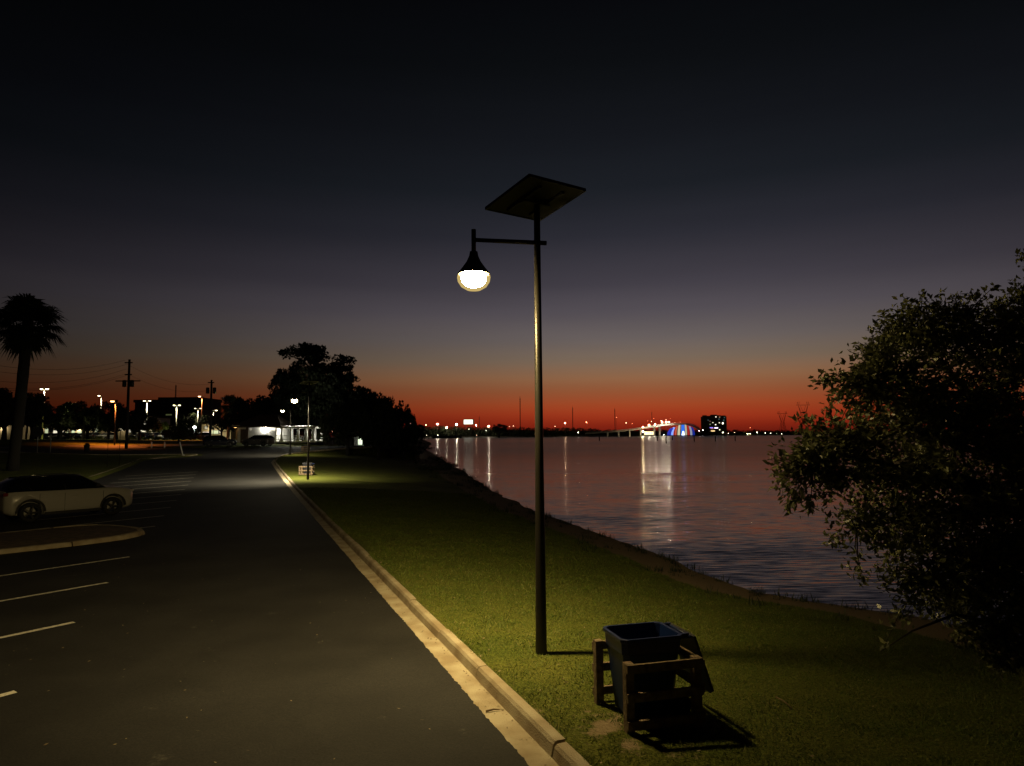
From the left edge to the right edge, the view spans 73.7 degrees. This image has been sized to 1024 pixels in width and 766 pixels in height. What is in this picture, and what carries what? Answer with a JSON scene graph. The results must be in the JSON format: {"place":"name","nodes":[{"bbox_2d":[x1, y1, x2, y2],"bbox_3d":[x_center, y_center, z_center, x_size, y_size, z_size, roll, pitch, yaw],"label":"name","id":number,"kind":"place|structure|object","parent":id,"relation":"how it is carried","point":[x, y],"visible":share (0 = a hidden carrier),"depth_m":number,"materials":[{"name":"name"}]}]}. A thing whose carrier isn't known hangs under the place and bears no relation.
{"place":"outdoors","nodes":[
{"label":"outdoors","id":0,"kind":"place"},
{"bbox_2d":[0,444,204,452],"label":"street","id":1,"kind":"structure","parent":0,"point":[133,446],"depth_m":92.29,"materials":[{"name":"grey asphalt"}]},
{"bbox_2d":[0,438,1023,765],"bbox_3d":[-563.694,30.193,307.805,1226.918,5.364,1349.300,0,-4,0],"label":"ground","id":2,"kind":"structure","parent":0,"point":[356,468],"depth_m":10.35,"materials":[{"name":"green plant"}]},
{"bbox_2d":[0,424,29,439],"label":"shop","id":3,"kind":"structure","parent":2,"relation":"on","point":[9,432],"depth_m":189.70,"materials":[{"name":"beige paint"}]},
{"bbox_2d":[0,387,41,439],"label":"shade tree","id":4,"kind":"object","parent":2,"relation":"on","point":[6,405],"visible":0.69,"depth_m":103.67,"materials":[{"name":"green plant"}]},
{"bbox_2d":[0,293,67,470],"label":"palm tree","id":5,"kind":"object","parent":2,"relation":"on","point":[25,338],"visible":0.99,"depth_m":51.72,"materials":[{"name":"black plant"}]},
{"bbox_2d":[7,393,62,439],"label":"shade tree","id":6,"kind":"object","parent":2,"relation":"on","point":[42,407],"visible":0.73,"depth_m":107.52,"materials":[{"name":"green plant"}]},
{"bbox_2d":[32,426,43,452],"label":"road sign","id":7,"kind":"object","parent":2,"relation":"on","point":[37,432],"visible":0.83,"depth_m":73.56,"materials":[{"name":"grey metal"}]},
{"bbox_2d":[34,433,48,438],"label":"parked car","id":8,"kind":"object","parent":2,"relation":"on","point":[45,435],"visible":0.47,"depth_m":148.95,"materials":[{"name":"black paint"}]},
{"bbox_2d":[48,427,53,451],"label":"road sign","id":9,"kind":"object","parent":2,"relation":"on","point":[50,430],"visible":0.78,"depth_m":76.94,"materials":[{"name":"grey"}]},
{"bbox_2d":[46,433,56,438],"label":"parked car","id":10,"kind":"object","parent":2,"relation":"on","point":[51,435],"visible":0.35,"depth_m":150.41,"materials":[{"name":"grey paint"}]},
{"bbox_2d":[34,401,81,438],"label":"shade tree","id":11,"kind":"object","parent":2,"relation":"on","point":[61,430],"visible":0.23,"depth_m":131.37,"materials":[{"name":"green plant"}]},
{"bbox_2d":[44,425,78,438],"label":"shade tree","id":12,"kind":"object","parent":2,"relation":"on","point":[76,429],"depth_m":139.24,"materials":[{"name":"green plant"}]},
{"bbox_2d":[0,525,137,548],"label":"island bed","id":13,"kind":"object","parent":2,"relation":"on","point":[37,537],"visible":1,"depth_m":20.29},
{"bbox_2d":[52,429,85,433],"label":"shop","id":14,"kind":"structure","parent":2,"relation":"on","point":[79,431],"depth_m":194.50,"materials":[{"name":"beige paint"}]},
{"bbox_2d":[63,433,78,438],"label":"parked car","id":15,"kind":"object","parent":2,"relation":"on","point":[68,435],"visible":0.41,"depth_m":148.63,"materials":[{"name":"black paint"}]},
{"bbox_2d":[74,433,85,438],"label":"parked car","id":16,"kind":"object","parent":2,"relation":"on","point":[78,436],"visible":0.39,"depth_m":147.54,"materials":[{"name":"black paint"}]},
{"bbox_2d":[59,400,102,438],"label":"shade tree","id":17,"kind":"object","parent":2,"relation":"on","point":[82,413],"visible":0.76,"depth_m":128.40,"materials":[{"name":"green plant"}]},
{"bbox_2d":[65,412,97,438],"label":"shade tree","id":18,"kind":"object","parent":2,"relation":"on","point":[87,429],"visible":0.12,"depth_m":133.85,"materials":[{"name":"green plant"}]},
{"bbox_2d":[84,443,89,451],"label":"litter bin","id":19,"kind":"object","parent":2,"relation":"on","point":[86,447],"visible":0.91,"depth_m":79.72,"materials":[{"name":"grey metal"}]},
{"bbox_2d":[89,433,99,438],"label":"parked car","id":20,"kind":"object","parent":2,"relation":"on","point":[92,435],"visible":0.34,"depth_m":149.74,"materials":[{"name":"grey paint"}]},
{"bbox_2d":[0,451,196,476],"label":"kerb","id":21,"kind":"structure","parent":2,"relation":"on","point":[125,454],"depth_m":75.33,"materials":[{"name":"concrete"}]},
{"bbox_2d":[96,432,113,439],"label":"parked car","id":22,"kind":"object","parent":2,"relation":"on","point":[102,435],"visible":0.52,"depth_m":148.61,"materials":[{"name":"silver metal"}]},
{"bbox_2d":[84,399,133,439],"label":"shade tree","id":23,"kind":"object","parent":2,"relation":"on","point":[103,421],"visible":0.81,"depth_m":126.91,"materials":[{"name":"green plant"}]},
{"bbox_2d":[90,411,134,439],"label":"shade tree","id":24,"kind":"object","parent":2,"relation":"on","point":[116,435],"visible":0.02,"depth_m":137.39,"materials":[{"name":"green plant"}]},
{"bbox_2d":[109,400,116,444],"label":"street lamp","id":25,"kind":"object","parent":2,"relation":"on","point":[115,401],"visible":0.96,"depth_m":94.86,"materials":[{"name":"grey metal"}]},
{"bbox_2d":[110,428,134,439],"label":"shop","id":26,"kind":"structure","parent":2,"relation":"on","point":[122,437],"depth_m":194.49,"materials":[{"name":"beige paint"}]},
{"bbox_2d":[115,359,139,448],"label":"utility pole","id":27,"kind":"object","parent":2,"relation":"on","point":[128,383],"visible":0.95,"depth_m":89.07,"materials":[{"name":"black wood"}]},
{"bbox_2d":[4,360,123,369],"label":"power line","id":28,"kind":"object","parent":27,"relation":"attached to","point":[59,369],"visible":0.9,"depth_m":74.37,"materials":[{"name":"grey metal"}]},
{"bbox_2d":[128,432,143,439],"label":"parked car","id":29,"kind":"object","parent":2,"relation":"on","point":[131,436],"visible":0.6,"depth_m":147.52,"materials":[{"name":"black paint"}]},
{"bbox_2d":[117,407,162,439],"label":"shade tree","id":30,"kind":"object","parent":2,"relation":"on","point":[139,421],"visible":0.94,"depth_m":128.56,"materials":[{"name":"green plant"}]},
{"bbox_2d":[137,432,153,439],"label":"parked car","id":31,"kind":"object","parent":2,"relation":"on","point":[145,435],"visible":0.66,"depth_m":145.99,"materials":[{"name":"black paint"}]},
{"bbox_2d":[133,400,166,416],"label":"office block","id":32,"kind":"structure","parent":2,"relation":"on","point":[156,407],"depth_m":255.17,"materials":[{"name":"brown"}]},
{"bbox_2d":[148,432,162,439],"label":"parked car","id":33,"kind":"object","parent":2,"relation":"on","point":[153,435],"visible":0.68,"depth_m":147.78,"materials":[{"name":"grey paint"}]},
{"bbox_2d":[141,416,170,439],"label":"shop","id":34,"kind":"structure","parent":2,"relation":"on","point":[164,419],"depth_m":196.75,"materials":[{"name":"white"}]},
{"bbox_2d":[156,422,168,432],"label":"shade tree","id":35,"kind":"object","parent":2,"relation":"on","point":[165,425],"visible":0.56,"depth_m":169.13,"materials":[{"name":"green plant"}]},
{"bbox_2d":[157,433,175,439],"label":"parked car","id":36,"kind":"object","parent":2,"relation":"on","point":[160,437],"visible":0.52,"depth_m":148.55,"materials":[{"name":"silver metal"}]},
{"bbox_2d":[158,397,221,424],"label":"office block","id":37,"kind":"structure","parent":2,"relation":"on","point":[187,405],"depth_m":260.14,"materials":[{"name":"brown"}]},
{"bbox_2d":[183,432,199,439],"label":"parked car","id":38,"kind":"object","parent":2,"relation":"on","point":[184,438],"visible":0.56,"depth_m":144.34,"materials":[{"name":"black paint"}]},
{"bbox_2d":[177,412,207,431],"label":"shade tree","id":39,"kind":"object","parent":2,"relation":"on","point":[189,420],"visible":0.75,"depth_m":183.76,"materials":[{"name":"green plant"}]},
{"bbox_2d":[198,396,201,439],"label":"street lamp","id":40,"kind":"object","parent":2,"relation":"on","point":[201,418],"visible":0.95,"depth_m":134.82,"materials":[{"name":"grey metal"}]},
{"bbox_2d":[194,432,208,439],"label":"parked car","id":41,"kind":"object","parent":2,"relation":"on","point":[203,434],"visible":0.61,"depth_m":146.58,"materials":[{"name":"grey paint"}]},
{"bbox_2d":[206,380,215,435],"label":"utility pole","id":42,"kind":"object","parent":2,"relation":"on","point":[210,414],"visible":0.98,"depth_m":100.00,"materials":[{"name":"black"}]},
{"bbox_2d":[200,423,237,438],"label":"shop","id":43,"kind":"structure","parent":2,"relation":"on","point":[218,432],"depth_m":174.62,"materials":[{"name":"beige paint"}]},
{"bbox_2d":[202,435,236,446],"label":"parked car","id":44,"kind":"object","parent":2,"relation":"on","point":[211,440],"visible":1,"depth_m":94.58,"materials":[{"name":"black paint"}]},
{"bbox_2d":[205,410,234,434],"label":"shade tree","id":45,"kind":"object","parent":2,"relation":"on","point":[217,418],"visible":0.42,"depth_m":148.88,"materials":[{"name":"green plant"}]},
{"bbox_2d":[218,395,237,438],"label":"palm tree","id":46,"kind":"object","parent":2,"relation":"on","point":[226,408],"visible":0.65,"depth_m":139.34,"materials":[{"name":"green plant"}]},
{"bbox_2d":[223,396,259,427],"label":"shade tree","id":47,"kind":"object","parent":2,"relation":"on","point":[239,406],"visible":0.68,"depth_m":126.65,"materials":[{"name":"green plant"}]},
{"bbox_2d":[235,395,270,422],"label":"shade tree","id":48,"kind":"object","parent":2,"relation":"on","point":[253,404],"visible":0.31,"depth_m":127.31,"materials":[{"name":"green plant"}]},
{"bbox_2d":[242,435,274,445],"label":"parked car","id":49,"kind":"object","parent":2,"relation":"on","point":[264,440],"visible":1,"depth_m":96.60,"materials":[{"name":"grey paint"}]},
{"bbox_2d":[0,445,528,765],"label":"parking lot","id":50,"kind":"structure","parent":2,"relation":"on","point":[357,672],"depth_m":9.76,"materials":[{"name":"grey asphalt"}]},
{"bbox_2d":[0,691,16,696],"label":"parking line","id":51,"kind":"object","parent":50,"relation":"on","point":[6,693],"visible":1,"depth_m":8.01,"materials":[{"name":"paint"}]},
{"bbox_2d":[0,622,75,638],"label":"parking line","id":52,"kind":"object","parent":50,"relation":"on","point":[36,629],"visible":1,"depth_m":10.65,"materials":[{"name":"paint"}]},
{"bbox_2d":[0,582,107,601],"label":"parking line","id":53,"kind":"object","parent":50,"relation":"on","point":[52,591],"visible":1,"depth_m":13.23,"materials":[{"name":"paint"}]},
{"bbox_2d":[0,557,126,575],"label":"parking line","id":54,"kind":"object","parent":50,"relation":"on","point":[62,566],"visible":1,"depth_m":15.90,"materials":[{"name":"paint"}]},
{"bbox_2d":[0,473,133,521],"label":"parked car","id":55,"kind":"object","parent":50,"relation":"on","point":[37,495],"visible":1,"depth_m":24.97,"materials":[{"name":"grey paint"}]},
{"bbox_2d":[0,524,144,553],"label":"island kerb","id":56,"kind":"structure","parent":50,"relation":"on","point":[139,532],"depth_m":19.21,"materials":[{"name":"concrete"}]},
{"bbox_2d":[1,516,157,532],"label":"parking line","id":57,"kind":"object","parent":50,"relation":"on","point":[87,523],"visible":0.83,"depth_m":23.83,"materials":[{"name":"paint"}]},
{"bbox_2d":[271,460,558,765],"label":"gutter","id":58,"kind":"object","parent":50,"relation":"on","point":[531,752],"visible":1,"depth_m":8.80,"materials":[{"name":"concrete"}]},
{"bbox_2d":[230,414,324,442],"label":"pavilion","id":59,"kind":"structure","parent":2,"relation":"on","point":[276,427],"depth_m":105.76,"materials":[{"name":"white"}]},
{"bbox_2d":[240,429,245,442],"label":"door","id":60,"kind":"structure","parent":59,"relation":"in","point":[243,431],"depth_m":105.67,"materials":[{"name":"brown"}]},
{"bbox_2d":[260,389,299,417],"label":"shade tree","id":61,"kind":"object","parent":2,"relation":"on","point":[269,404],"visible":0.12,"depth_m":123.47,"materials":[{"name":"green plant"}]},
{"bbox_2d":[267,373,303,413],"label":"pine tree","id":62,"kind":"object","parent":2,"relation":"on","point":[278,379],"visible":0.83,"depth_m":116.85,"materials":[{"name":"green plant"}]},
{"bbox_2d":[280,399,291,454],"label":"solar street lamp","id":63,"kind":"object","parent":2,"relation":"on","point":[282,409],"visible":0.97,"depth_m":78.39,"materials":[{"name":"brown metal"}]},
{"bbox_2d":[272,364,319,442],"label":"shade tree","id":64,"kind":"object","parent":2,"relation":"on","point":[283,372],"visible":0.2,"depth_m":119.69,"materials":[{"name":"green plant"}]},
{"bbox_2d":[293,421,310,442],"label":"shade tree","id":65,"kind":"object","parent":2,"relation":"on","point":[301,430],"depth_m":130.00,"materials":[{"name":"green plant"}]},
{"bbox_2d":[291,380,318,479],"bbox_3d":[-13.448,3.241,44.106,1.545,6.775,1.157,3,-5,-35],"label":"solar street lamp","id":66,"kind":"object","parent":2,"relation":"on","point":[294,399],"visible":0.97,"depth_m":44.23,"materials":[{"name":"brown metal"}]},
{"bbox_2d":[299,466,314,475],"bbox_3d":[-14.642,6.295,48.736,0.966,0.760,0.912,0,-4,-6],"label":"bin frame","id":67,"kind":"object","parent":2,"relation":"on","point":[311,470],"visible":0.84,"depth_m":48.32,"materials":[{"name":"brown wood"}]},
{"bbox_2d":[302,462,314,474],"bbox_3d":[-14.567,6.141,48.833,0.789,0.885,0.591,0,-4,-6],"label":"recycling cart","id":68,"kind":"object","parent":2,"relation":"on","point":[305,464],"visible":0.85,"depth_m":48.59,"materials":[{"name":"black plastic"}]},
{"bbox_2d":[276,385,347,444],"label":"shade tree","id":69,"kind":"object","parent":2,"relation":"on","point":[299,420],"visible":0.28,"depth_m":117.00,"materials":[{"name":"green plant"}]},
{"bbox_2d":[279,361,346,444],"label":"shade tree","id":70,"kind":"object","parent":2,"relation":"on","point":[317,373],"visible":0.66,"depth_m":116.79,"materials":[{"name":"green plant"}]},
{"bbox_2d":[272,341,356,443],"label":"pine tree","id":71,"kind":"object","parent":2,"relation":"on","point":[311,354],"visible":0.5,"depth_m":121.97,"materials":[{"name":"green plant"}]},
{"bbox_2d":[293,430,353,440],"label":"hedge","id":72,"kind":"object","parent":2,"relation":"on","point":[330,435],"visible":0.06,"depth_m":137.28,"materials":[{"name":"green plant"}]},
{"bbox_2d":[317,398,367,455],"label":"shade tree","id":73,"kind":"object","parent":2,"relation":"on","point":[343,428],"visible":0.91,"depth_m":86.77,"materials":[{"name":"green plant"}]},
{"bbox_2d":[326,366,361,445],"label":"pine tree","id":74,"kind":"object","parent":2,"relation":"on","point":[350,374],"visible":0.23,"depth_m":121.77,"materials":[{"name":"green plant"}]},
{"bbox_2d":[329,378,365,445],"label":"shade tree","id":75,"kind":"object","parent":2,"relation":"on","point":[338,395],"visible":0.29,"depth_m":116.92,"materials":[{"name":"green plant"}]},
{"bbox_2d":[354,437,361,445],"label":"kiosk","id":76,"kind":"object","parent":2,"relation":"on","point":[357,442],"visible":0.21,"depth_m":133.50,"materials":[{"name":"white"}]},
{"bbox_2d":[336,392,389,445],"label":"shade tree","id":77,"kind":"object","parent":2,"relation":"on","point":[370,400],"visible":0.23,"depth_m":101.05,"materials":[{"name":"green plant"}]},
{"bbox_2d":[349,386,387,440],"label":"shade tree","id":78,"kind":"object","parent":2,"relation":"on","point":[359,394],"visible":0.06,"depth_m":111.10,"materials":[{"name":"green plant"}]},
{"bbox_2d":[357,404,399,459],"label":"shade tree","id":79,"kind":"object","parent":2,"relation":"on","point":[387,420],"visible":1,"depth_m":82.75,"materials":[{"name":"green plant"}]},
{"bbox_2d":[369,397,404,457],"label":"shade tree","id":80,"kind":"object","parent":2,"relation":"on","point":[390,404],"visible":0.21,"depth_m":95.29,"materials":[{"name":"green plant"}]},
{"bbox_2d":[389,404,419,460],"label":"shade tree","id":81,"kind":"object","parent":2,"relation":"on","point":[410,422],"visible":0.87,"depth_m":91.45,"materials":[{"name":"green plant"}]},
{"bbox_2d":[408,424,424,441],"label":"shade tree","id":82,"kind":"object","parent":2,"relation":"on","point":[421,434],"visible":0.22,"depth_m":103.06,"materials":[{"name":"green plant"}]},
{"bbox_2d":[417,445,434,449],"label":"shrub","id":83,"kind":"object","parent":2,"relation":"on","point":[427,448],"visible":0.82,"depth_m":171.75,"materials":[{"name":"green plant"}]},
{"bbox_2d":[274,445,590,765],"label":"kerb","id":84,"kind":"structure","parent":2,"relation":"on","point":[543,733],"depth_m":8.52,"materials":[{"name":"concrete"}]},
{"bbox_2d":[428,455,447,460],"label":"shrub","id":85,"kind":"object","parent":2,"relation":"on","point":[438,458],"visible":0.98,"depth_m":97.30,"materials":[{"name":"green plant"}]},
{"bbox_2d":[439,462,456,468],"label":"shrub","id":86,"kind":"object","parent":2,"relation":"on","point":[446,466],"visible":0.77,"depth_m":73.09,"materials":[{"name":"green plant"}]},
{"bbox_2d":[14,518,932,765],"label":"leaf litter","id":87,"kind":"object","parent":2,"relation":"on","point":[480,655],"visible":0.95,"depth_m":9.67,"materials":[{"name":"brown plant"}]},
{"bbox_2d":[457,174,585,654],"bbox_3d":[0.111,0.653,9.164,1.494,6.662,1.119,3,-5,-35],"label":"solar street lamp","id":88,"kind":"object","parent":2,"relation":"on","point":[536,199],"visible":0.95,"depth_m":9.27,"materials":[{"name":"brown metal"}]},
{"bbox_2d":[592,639,705,733],"bbox_3d":[1.410,3.154,7.113,0.858,0.775,0.930,1,-5,-15],"label":"bin frame","id":89,"kind":"object","parent":2,"relation":"on","point":[696,689],"visible":0.65,"depth_m":6.71,"materials":[{"name":"brown wood"}]},
{"bbox_2d":[603,621,713,717],"bbox_3d":[1.535,3.022,7.203,1.035,0.830,0.580,1,-5,-15],"label":"recycling cart","id":90,"kind":"object","parent":2,"relation":"on","point":[643,642],"visible":0.75,"depth_m":6.98,"materials":[{"name":"blue plastic"}]},
{"bbox_2d":[393,459,1023,667],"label":"shore weeds","id":91,"kind":"object","parent":2,"relation":"on","point":[643,550],"visible":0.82,"depth_m":21.04,"materials":[{"name":"green plant"}]},
{"bbox_2d":[748,587,765,595],"bbox_3d":[5.493,4.677,15.343,0.434,0.207,0.406,-4,-6,43],"label":"shrub","id":92,"kind":"object","parent":2,"relation":"on","point":[754,590],"visible":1,"depth_m":15.34,"materials":[{"name":"green plant"}]},
{"bbox_2d":[762,248,1023,681],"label":"live oak","id":93,"kind":"object","parent":2,"relation":"on","point":[966,413],"visible":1,"depth_m":6.92,"materials":[{"name":"green plant"}]},
{"bbox_2d":[0,0,1023,436],"label":"sky","id":94,"kind":"structure","parent":0,"point":[202,191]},
{"bbox_2d":[423,429,814,436],"bbox_3d":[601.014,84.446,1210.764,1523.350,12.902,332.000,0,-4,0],"label":"hill","id":95,"kind":"structure","parent":0,"point":[581,433],"depth_m":1095.54,"materials":[{"name":"green plant"}]},
{"bbox_2d":[420,434,822,437],"bbox_3d":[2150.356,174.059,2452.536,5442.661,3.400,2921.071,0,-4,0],"label":"shore","id":96,"kind":"structure","parent":0,"point":[610,436],"depth_m":1076.71,"materials":[{"name":"grey"}]},
{"bbox_2d":[464,419,473,423],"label":"billboard","id":97,"kind":"object","parent":96,"relation":"on","point":[468,421],"visible":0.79,"depth_m":1048.42,"materials":[{"name":"white"}]},
{"bbox_2d":[492,424,507,437],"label":"shade tree","id":98,"kind":"object","parent":96,"relation":"on","point":[499,429],"visible":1,"depth_m":1014.77,"materials":[{"name":"green plant"}]},
{"bbox_2d":[423,425,985,436],"bbox_3d":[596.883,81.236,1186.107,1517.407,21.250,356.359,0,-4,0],"label":"woods","id":99,"kind":"object","parent":96,"relation":"on","point":[528,431],"visible":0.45,"depth_m":1088.83,"materials":[{"name":"green plant"}]},
{"bbox_2d":[701,415,726,434],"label":"tower block","id":100,"kind":"structure","parent":96,"relation":"on","point":[717,424],"depth_m":1147.96,"materials":[{"name":"grey metal"}]},
{"bbox_2d":[779,411,786,431],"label":"transmission pylon","id":101,"kind":"object","parent":96,"relation":"on","point":[783,421],"visible":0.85,"depth_m":1298.74,"materials":[{"name":"grey metal"}]},
{"bbox_2d":[331,434,1023,634],"bbox_3d":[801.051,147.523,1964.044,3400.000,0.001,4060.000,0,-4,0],"label":"water","id":102,"kind":"structure","parent":0,"point":[710,505],"depth_m":36.68,"materials":[{"name":"liquid"}]},
{"bbox_2d":[432,436,461,438],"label":"dock","id":103,"kind":"object","parent":102,"relation":"in","point":[451,437],"visible":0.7,"depth_m":753.72,"materials":[{"name":"brown"}]},
{"bbox_2d":[585,423,701,436],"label":"bridge","id":104,"kind":"structure","parent":102,"relation":"on","point":[684,430],"depth_m":975.67,"materials":[{"name":"grey concrete"}]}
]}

